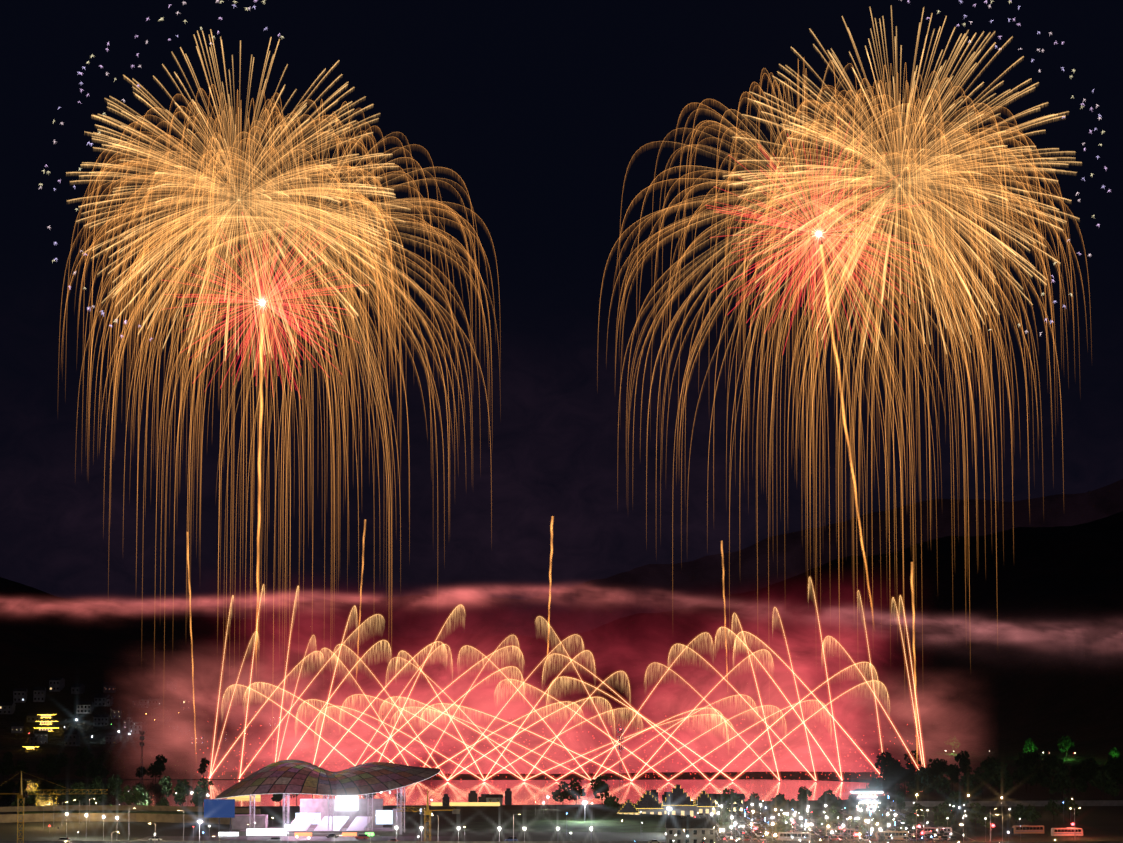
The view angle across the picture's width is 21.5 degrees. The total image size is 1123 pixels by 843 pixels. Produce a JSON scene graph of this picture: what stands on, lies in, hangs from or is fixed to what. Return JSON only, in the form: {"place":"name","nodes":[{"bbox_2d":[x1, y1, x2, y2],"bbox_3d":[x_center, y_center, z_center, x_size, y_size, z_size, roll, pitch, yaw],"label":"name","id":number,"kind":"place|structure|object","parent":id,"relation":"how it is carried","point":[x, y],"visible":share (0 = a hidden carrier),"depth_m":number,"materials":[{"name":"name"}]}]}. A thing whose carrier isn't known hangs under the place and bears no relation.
{"place":"outdoors","nodes":[
{"label":"outdoors","id":0,"kind":"place"},
{"bbox_2d":[65,782,90,799],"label":"tree","id":1,"kind":"object","parent":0,"point":[75,789],"visible":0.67,"depth_m":1237.46,"materials":[{"name":"green plant"}]},
{"bbox_2d":[85,782,106,804],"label":"tree","id":2,"kind":"object","parent":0,"point":[99,795],"visible":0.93,"depth_m":1254.88,"materials":[{"name":"green plant"}]},
{"bbox_2d":[106,774,122,804],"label":"tree","id":3,"kind":"object","parent":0,"point":[115,787],"visible":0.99,"depth_m":1296.87,"materials":[{"name":"green plant"}]},
{"bbox_2d":[154,754,167,779],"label":"tree","id":4,"kind":"object","parent":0,"point":[160,762],"visible":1,"depth_m":1641.24,"materials":[{"name":"black plant"}]},
{"bbox_2d":[158,776,172,799],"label":"tree","id":5,"kind":"object","parent":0,"point":[166,784],"visible":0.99,"depth_m":1317.10,"materials":[{"name":"green plant"}]},
{"bbox_2d":[173,782,189,805],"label":"tree","id":6,"kind":"object","parent":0,"point":[180,791],"visible":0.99,"depth_m":1224.92,"materials":[{"name":"green plant"}]},
{"bbox_2d":[179,695,191,710],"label":"building","id":7,"kind":"structure","parent":0,"point":[185,702],"depth_m":2051.85,"materials":[{"name":"tile"}]},
{"bbox_2d":[193,778,213,798],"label":"tree","id":8,"kind":"object","parent":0,"point":[201,791],"visible":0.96,"depth_m":1330.85,"materials":[{"name":"green plant"}]},
{"bbox_2d":[216,726,228,742],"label":"building","id":9,"kind":"structure","parent":0,"point":[222,733],"depth_m":1935.69,"materials":[{"name":"tile"}]},
{"bbox_2d":[204,796,403,836],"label":"stage building","id":10,"kind":"structure","parent":0,"point":[351,814],"depth_m":1052.51,"materials":[{"name":"white"}]},
{"bbox_2d":[249,787,404,834],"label":"support columns","id":11,"kind":"structure","parent":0,"point":[288,802],"depth_m":1046.25,"materials":[{"name":"white metal"}]},
{"bbox_2d":[0,779,942,806],"bbox_3d":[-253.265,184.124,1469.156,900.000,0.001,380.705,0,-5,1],"label":"lake water","id":12,"kind":"structure","parent":0,"point":[531,792],"depth_m":1481.06,"materials":[{"name":"red liquid"}]},
{"bbox_2d":[236,795,499,805],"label":"lit shore parapet","id":13,"kind":"object","parent":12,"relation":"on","point":[458,803],"visible":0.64,"depth_m":1294.02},
{"bbox_2d":[552,781,569,805],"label":"tree","id":14,"kind":"object","parent":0,"point":[557,793],"visible":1,"depth_m":1292.54,"materials":[{"name":"green plant"}]},
{"bbox_2d":[0,479,1122,778],"bbox_3d":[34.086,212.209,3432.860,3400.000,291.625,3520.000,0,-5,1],"label":"mountain terrain","id":15,"kind":"structure","parent":0,"point":[980,629],"depth_m":2307.02,"materials":[{"name":"black"}]},
{"bbox_2d":[0,702,15,713],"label":"village house","id":16,"kind":"structure","parent":15,"relation":"on","point":[7,707],"depth_m":2048.36,"materials":[{"name":"tile"}]},
{"bbox_2d":[11,722,23,732],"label":"village house","id":17,"kind":"structure","parent":15,"relation":"on","point":[16,727],"depth_m":2005.33,"materials":[{"name":"tile"}]},
{"bbox_2d":[13,688,27,702],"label":"building","id":18,"kind":"structure","parent":15,"relation":"on","point":[19,695],"depth_m":2065.87,"materials":[{"name":"tile"}]},
{"bbox_2d":[33,687,45,701],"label":"village house","id":19,"kind":"structure","parent":15,"relation":"on","point":[39,694],"depth_m":2066.47,"materials":[{"name":"tile"}]},
{"bbox_2d":[33,730,48,743],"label":"building","id":20,"kind":"structure","parent":15,"relation":"on","point":[43,736],"depth_m":1968.41,"materials":[{"name":"tile"}]},
{"bbox_2d":[35,711,57,731],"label":"pagoda","id":21,"kind":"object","parent":15,"relation":"on","point":[46,720],"visible":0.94,"depth_m":2011.66,"materials":[{"name":"tile"}]},
{"bbox_2d":[49,678,64,691],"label":"building","id":22,"kind":"structure","parent":15,"relation":"on","point":[56,684],"depth_m":2084.55,"materials":[{"name":"tile"}]},
{"bbox_2d":[64,730,80,745],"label":"village house","id":23,"kind":"structure","parent":15,"relation":"on","point":[71,737],"depth_m":1914.17,"materials":[{"name":"tile"}]},
{"bbox_2d":[71,684,84,693],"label":"village house","id":24,"kind":"structure","parent":15,"relation":"on","point":[77,688],"depth_m":2078.88,"materials":[{"name":"tile"}]},
{"bbox_2d":[76,701,94,713],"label":"building","id":25,"kind":"structure","parent":15,"relation":"on","point":[85,707],"depth_m":2039.95,"materials":[{"name":"concrete"}]},
{"bbox_2d":[93,714,109,725],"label":"village house","id":26,"kind":"structure","parent":15,"relation":"on","point":[101,719],"depth_m":2015.44,"materials":[{"name":"tile"}]},
{"bbox_2d":[93,694,109,705],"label":"village house","id":27,"kind":"structure","parent":15,"relation":"on","point":[100,699],"depth_m":2053.33,"materials":[{"name":"tile"}]},
{"bbox_2d":[101,682,115,692],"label":"village house","id":28,"kind":"structure","parent":15,"relation":"on","point":[108,687],"depth_m":2084.24,"materials":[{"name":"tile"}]},
{"bbox_2d":[105,733,121,742],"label":"village house","id":29,"kind":"structure","parent":15,"relation":"on","point":[112,737],"depth_m":1937.84,"materials":[{"name":"tile"}]},
{"bbox_2d":[129,721,147,733],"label":"building","id":30,"kind":"structure","parent":15,"relation":"on","point":[137,728],"depth_m":1966.63,"materials":[{"name":"tile"}]},
{"bbox_2d":[155,709,168,724],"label":"building","id":31,"kind":"structure","parent":15,"relation":"on","point":[159,713],"depth_m":1997.27,"materials":[{"name":"tile"}]},
{"bbox_2d":[166,678,177,691],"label":"village house","id":32,"kind":"structure","parent":15,"relation":"on","point":[171,684],"depth_m":2118.56,"materials":[{"name":"tile"}]},
{"bbox_2d":[188,733,204,744],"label":"building","id":33,"kind":"structure","parent":15,"relation":"on","point":[195,738],"depth_m":1924.65,"materials":[{"name":"tile"}]},
{"bbox_2d":[220,714,238,725],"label":"building","id":34,"kind":"structure","parent":15,"relation":"on","point":[229,719],"depth_m":2020.19,"materials":[{"name":"tile"}]},
{"bbox_2d":[256,702,269,716],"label":"building","id":35,"kind":"structure","parent":15,"relation":"on","point":[262,709],"depth_m":2062.43,"materials":[{"name":"tile"}]},
{"bbox_2d":[267,712,281,727],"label":"building","id":36,"kind":"structure","parent":15,"relation":"on","point":[274,719],"depth_m":2037.48,"materials":[{"name":"tile"}]},
{"bbox_2d":[1057,735,1073,757],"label":"tree","id":37,"kind":"object","parent":15,"relation":"on","point":[1066,743],"visible":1,"depth_m":1856.81,"materials":[{"name":"green plant"}]},
{"bbox_2d":[0,778,1122,840],"bbox_3d":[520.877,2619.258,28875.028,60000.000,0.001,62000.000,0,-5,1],"label":"ground","id":38,"kind":"structure","parent":0,"point":[1099,823],"depth_m":1123.77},
{"bbox_2d":[0,771,107,842],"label":"tower crane","id":39,"kind":"object","parent":38,"relation":"on","point":[21,795],"visible":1,"depth_m":926.94,"materials":[{"name":"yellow metal"}]},
{"bbox_2d":[116,785,143,804],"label":"tree","id":40,"kind":"object","parent":38,"relation":"on","point":[130,796],"visible":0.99,"depth_m":1182.54,"materials":[{"name":"green plant"}]},
{"bbox_2d":[0,805,299,824],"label":"embankment wall","id":41,"kind":"structure","parent":38,"relation":"on","point":[154,813],"depth_m":1155.10,"materials":[{"name":"grey concrete"}]},
{"bbox_2d":[135,836,461,840],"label":"stage plaza","id":42,"kind":"structure","parent":38,"relation":"on","point":[300,838],"depth_m":1019.82,"materials":[{"name":"grey concrete"}]},
{"bbox_2d":[215,759,439,798],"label":"stage canopy","id":43,"kind":"object","parent":38,"relation":"on","point":[290,776],"visible":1,"depth_m":1042.54,"materials":[{"name":"grey metal"}]},
{"bbox_2d":[396,790,459,840],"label":"tower crane","id":44,"kind":"object","parent":38,"relation":"on","point":[429,812],"visible":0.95,"depth_m":1004.38,"materials":[{"name":"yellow metal"}]},
{"bbox_2d":[485,794,503,804],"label":"building","id":45,"kind":"structure","parent":38,"relation":"on","point":[494,797],"depth_m":1305.15,"materials":[{"name":"tile"}]},
{"bbox_2d":[442,788,668,805],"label":"trees","id":46,"kind":"object","parent":38,"relation":"on","point":[473,796],"visible":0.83,"depth_m":1306.29,"materials":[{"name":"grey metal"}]},
{"bbox_2d":[49,802,1070,842],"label":"car park lights","id":47,"kind":"object","parent":38,"relation":"on","point":[786,822],"visible":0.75,"depth_m":997.91,"materials":[{"name":"metal"}]},
{"bbox_2d":[0,840,1122,842],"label":"road kerbs and markings","id":48,"kind":"structure","parent":38,"relation":"on","point":[6,841],"depth_m":987.35,"materials":[{"name":"concrete"}]},
{"bbox_2d":[435,809,692,831],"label":"grass mound","id":49,"kind":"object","parent":38,"relation":"on","point":[571,820],"depth_m":1110.41,"materials":[{"name":"green plant"}]},
{"bbox_2d":[565,778,585,804],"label":"tree","id":50,"kind":"object","parent":38,"relation":"on","point":[579,792],"visible":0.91,"depth_m":1305.89,"materials":[{"name":"green plant"}]},
{"bbox_2d":[590,775,609,807],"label":"tree","id":51,"kind":"object","parent":38,"relation":"on","point":[601,786],"visible":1,"depth_m":1275.35,"materials":[{"name":"green plant"}]},
{"bbox_2d":[603,795,620,809],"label":"tree","id":52,"kind":"object","parent":38,"relation":"on","point":[610,803],"visible":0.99,"depth_m":1198.54,"materials":[{"name":"green plant"}]},
{"bbox_2d":[617,799,639,814],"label":"hall roof","id":53,"kind":"structure","parent":38,"relation":"on","point":[628,807],"depth_m":1153.91,"materials":[{"name":"tile"}]},
{"bbox_2d":[634,790,663,814],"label":"house","id":54,"kind":"structure","parent":38,"relation":"on","point":[647,802],"depth_m":1167.43,"materials":[{"name":"tile"}]},
{"bbox_2d":[662,784,696,816],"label":"house","id":55,"kind":"structure","parent":38,"relation":"on","point":[677,801],"depth_m":1178.28,"materials":[{"name":"tile"}]},
{"bbox_2d":[665,818,716,842],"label":"house","id":56,"kind":"structure","parent":38,"relation":"on","point":[698,830],"depth_m":971.78,"materials":[{"name":"tile"}]},
{"bbox_2d":[694,790,717,815],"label":"house","id":57,"kind":"structure","parent":38,"relation":"on","point":[706,804],"depth_m":1195.05,"materials":[{"name":"tile"}]},
{"bbox_2d":[708,794,744,812],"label":"building","id":58,"kind":"structure","parent":38,"relation":"on","point":[715,796],"depth_m":1218.76,"materials":[{"name":"tile"}]},
{"bbox_2d":[720,814,733,830],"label":"tree","id":59,"kind":"object","parent":38,"relation":"on","point":[727,823],"visible":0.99,"depth_m":1043.99,"materials":[{"name":"green plant"}]},
{"bbox_2d":[716,788,742,810],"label":"tree","id":60,"kind":"object","parent":38,"relation":"on","point":[732,798],"visible":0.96,"depth_m":1170.30,"materials":[{"name":"green plant"}]},
{"bbox_2d":[746,792,762,811],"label":"tree","id":61,"kind":"object","parent":38,"relation":"on","point":[756,802],"visible":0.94,"depth_m":1197.76,"materials":[{"name":"green plant"}]},
{"bbox_2d":[773,814,790,832],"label":"tree","id":62,"kind":"object","parent":38,"relation":"on","point":[784,827],"visible":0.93,"depth_m":1024.90,"materials":[{"name":"green plant"}]},
{"bbox_2d":[796,786,811,807],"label":"tree","id":63,"kind":"object","parent":38,"relation":"on","point":[803,795],"visible":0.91,"depth_m":1181.13,"materials":[{"name":"green plant"}]},
{"bbox_2d":[816,808,833,828],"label":"tree","id":64,"kind":"object","parent":38,"relation":"on","point":[821,820],"visible":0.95,"depth_m":1073.61,"materials":[{"name":"green plant"}]},
{"bbox_2d":[817,789,836,808],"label":"tree","id":65,"kind":"object","parent":38,"relation":"on","point":[825,798],"visible":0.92,"depth_m":1197.58,"materials":[{"name":"green plant"}]},
{"bbox_2d":[705,810,974,840],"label":"parking lot","id":66,"kind":"structure","parent":38,"relation":"on","point":[818,838],"depth_m":1041.15,"materials":[{"name":"grey asphalt"}]},
{"bbox_2d":[778,831,811,840],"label":"coach","id":67,"kind":"object","parent":66,"relation":"on","point":[796,835],"visible":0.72,"depth_m":1000.12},
{"bbox_2d":[875,830,907,839],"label":"coach","id":68,"kind":"object","parent":66,"relation":"on","point":[898,835],"visible":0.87,"depth_m":1007.50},
{"bbox_2d":[924,827,951,834],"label":"coach","id":69,"kind":"object","parent":66,"relation":"on","point":[928,829],"visible":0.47,"depth_m":1041.19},
{"bbox_2d":[856,803,869,820],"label":"tree","id":70,"kind":"object","parent":38,"relation":"on","point":[863,814],"visible":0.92,"depth_m":1099.83,"materials":[{"name":"green plant"}]},
{"bbox_2d":[850,782,882,808],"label":"illuminated building","id":71,"kind":"structure","parent":38,"relation":"on","point":[867,797],"depth_m":1261.50,"materials":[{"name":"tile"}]},
{"bbox_2d":[869,809,889,830],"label":"tree","id":72,"kind":"object","parent":38,"relation":"on","point":[882,815],"visible":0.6,"depth_m":1059.29,"materials":[{"name":"green plant"}]},
{"bbox_2d":[875,751,894,778],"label":"tree","id":73,"kind":"object","parent":38,"relation":"on","point":[888,760],"visible":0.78,"depth_m":1489.56,"materials":[{"name":"green plant"}]},
{"bbox_2d":[883,767,902,786],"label":"tree","id":74,"kind":"object","parent":38,"relation":"on","point":[893,778],"visible":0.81,"depth_m":1471.60,"materials":[{"name":"green plant"}]},
{"bbox_2d":[893,791,905,812],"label":"tree","id":75,"kind":"object","parent":38,"relation":"on","point":[898,796],"visible":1,"depth_m":1192.94,"materials":[{"name":"green plant"}]},
{"bbox_2d":[906,774,922,798],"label":"tree","id":76,"kind":"object","parent":38,"relation":"on","point":[914,787],"visible":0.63,"depth_m":1369.26,"materials":[{"name":"green plant"}]},
{"bbox_2d":[905,803,924,825],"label":"tree","id":77,"kind":"object","parent":38,"relation":"on","point":[918,817],"visible":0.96,"depth_m":1080.55,"materials":[{"name":"green plant"}]},
{"bbox_2d":[915,767,932,800],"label":"tree","id":78,"kind":"object","parent":38,"relation":"on","point":[923,776],"visible":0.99,"depth_m":1339.42,"materials":[{"name":"green plant"}]},
{"bbox_2d":[932,771,950,800],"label":"tree","id":79,"kind":"object","parent":38,"relation":"on","point":[943,782],"visible":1,"depth_m":1334.04,"materials":[{"name":"green plant"}]},
{"bbox_2d":[934,806,956,826],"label":"tree","id":80,"kind":"object","parent":38,"relation":"on","point":[939,819],"visible":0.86,"depth_m":1057.02,"materials":[{"name":"green plant"}]},
{"bbox_2d":[948,792,960,813],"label":"tree","id":81,"kind":"object","parent":38,"relation":"on","point":[953,800],"visible":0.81,"depth_m":1155.88,"materials":[{"name":"green plant"}]},
{"bbox_2d":[944,790,968,819],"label":"tree","id":82,"kind":"object","parent":38,"relation":"on","point":[965,800],"visible":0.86,"depth_m":1164.10,"materials":[{"name":"green plant"}]},
{"bbox_2d":[959,773,973,799],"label":"tree","id":83,"kind":"object","parent":38,"relation":"on","point":[969,788],"visible":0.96,"depth_m":1334.71,"materials":[{"name":"green plant"}]},
{"bbox_2d":[968,802,985,831],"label":"tree","id":84,"kind":"object","parent":38,"relation":"on","point":[977,811],"visible":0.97,"depth_m":1070.31,"materials":[{"name":"green plant"}]},
{"bbox_2d":[968,766,995,798],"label":"tree","id":85,"kind":"object","parent":38,"relation":"on","point":[978,777],"visible":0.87,"depth_m":1368.69,"materials":[{"name":"green plant"}]},
{"bbox_2d":[979,813,994,834],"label":"tree","id":86,"kind":"object","parent":38,"relation":"on","point":[990,819],"visible":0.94,"depth_m":1047.93,"materials":[{"name":"green plant"}]},
{"bbox_2d":[980,756,998,795],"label":"tree","id":87,"kind":"object","parent":38,"relation":"on","point":[988,765],"visible":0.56,"depth_m":1413.06,"materials":[{"name":"green plant"}]},
{"bbox_2d":[879,800,1122,826],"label":"boundary wall","id":88,"kind":"structure","parent":38,"relation":"on","point":[1032,803],"depth_m":1289.80,"materials":[{"name":"grey concrete"}]},
{"bbox_2d":[992,762,1012,800],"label":"tree","id":89,"kind":"object","parent":38,"relation":"on","point":[1000,772],"visible":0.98,"depth_m":1345.30,"materials":[{"name":"green plant"}]},
{"bbox_2d":[1012,825,1043,834],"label":"coach","id":90,"kind":"object","parent":38,"relation":"on","point":[1029,829],"visible":1,"depth_m":1047.09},
{"bbox_2d":[1022,804,1041,824],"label":"tree","id":91,"kind":"object","parent":38,"relation":"on","point":[1031,814],"visible":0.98,"depth_m":1097.41,"materials":[{"name":"green plant"}]},
{"bbox_2d":[1045,799,1061,820],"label":"tree","id":92,"kind":"object","parent":38,"relation":"on","point":[1051,805],"visible":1,"depth_m":1148.06,"materials":[{"name":"green plant"}]},
{"bbox_2d":[1049,765,1077,798],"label":"tree","id":93,"kind":"object","parent":38,"relation":"on","point":[1062,779],"visible":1,"depth_m":1365.76,"materials":[{"name":"green plant"}]},
{"bbox_2d":[1051,827,1082,836],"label":"coach","id":94,"kind":"object","parent":38,"relation":"on","point":[1067,831],"visible":0.88,"depth_m":1031.56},
{"bbox_2d":[1058,797,1080,821],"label":"tree","id":95,"kind":"object","parent":38,"relation":"on","point":[1068,805],"visible":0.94,"depth_m":1142.91,"materials":[{"name":"green plant"}]},
{"bbox_2d":[1089,769,1117,799],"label":"tree","id":96,"kind":"object","parent":38,"relation":"on","point":[1100,782],"visible":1,"depth_m":1342.18,"materials":[{"name":"green plant"}]},
{"bbox_2d":[0,0,1122,606],"label":"sky","id":97,"kind":"structure","parent":0,"point":[514,299],"materials":[{"name":"black"}]},
{"bbox_2d":[867,777,885,794],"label":"tree","id":98,"kind":"object","parent":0,"point":[877,784],"visible":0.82,"depth_m":1347.71,"materials":[{"name":"green plant"}]},
{"bbox_2d":[878,775,895,795],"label":"tree","id":99,"kind":"object","parent":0,"point":[890,787],"visible":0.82,"depth_m":1397.48,"materials":[{"name":"green plant"}]},
{"bbox_2d":[904,750,926,773],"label":"tree","id":100,"kind":"object","parent":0,"point":[914,766],"visible":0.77,"depth_m":1628.05,"materials":[{"name":"green plant"}]},
{"bbox_2d":[927,758,945,775],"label":"tree","id":101,"kind":"object","parent":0,"point":[936,766],"visible":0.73,"depth_m":1521.29,"materials":[{"name":"green plant"}]},
{"bbox_2d":[945,764,958,789],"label":"tree","id":102,"kind":"object","parent":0,"point":[954,779],"visible":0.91,"depth_m":1475.16,"materials":[{"name":"green plant"}]},
{"bbox_2d":[954,750,971,774],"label":"tree","id":103,"kind":"object","parent":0,"point":[961,757],"visible":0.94,"depth_m":1576.41,"materials":[{"name":"green plant"}]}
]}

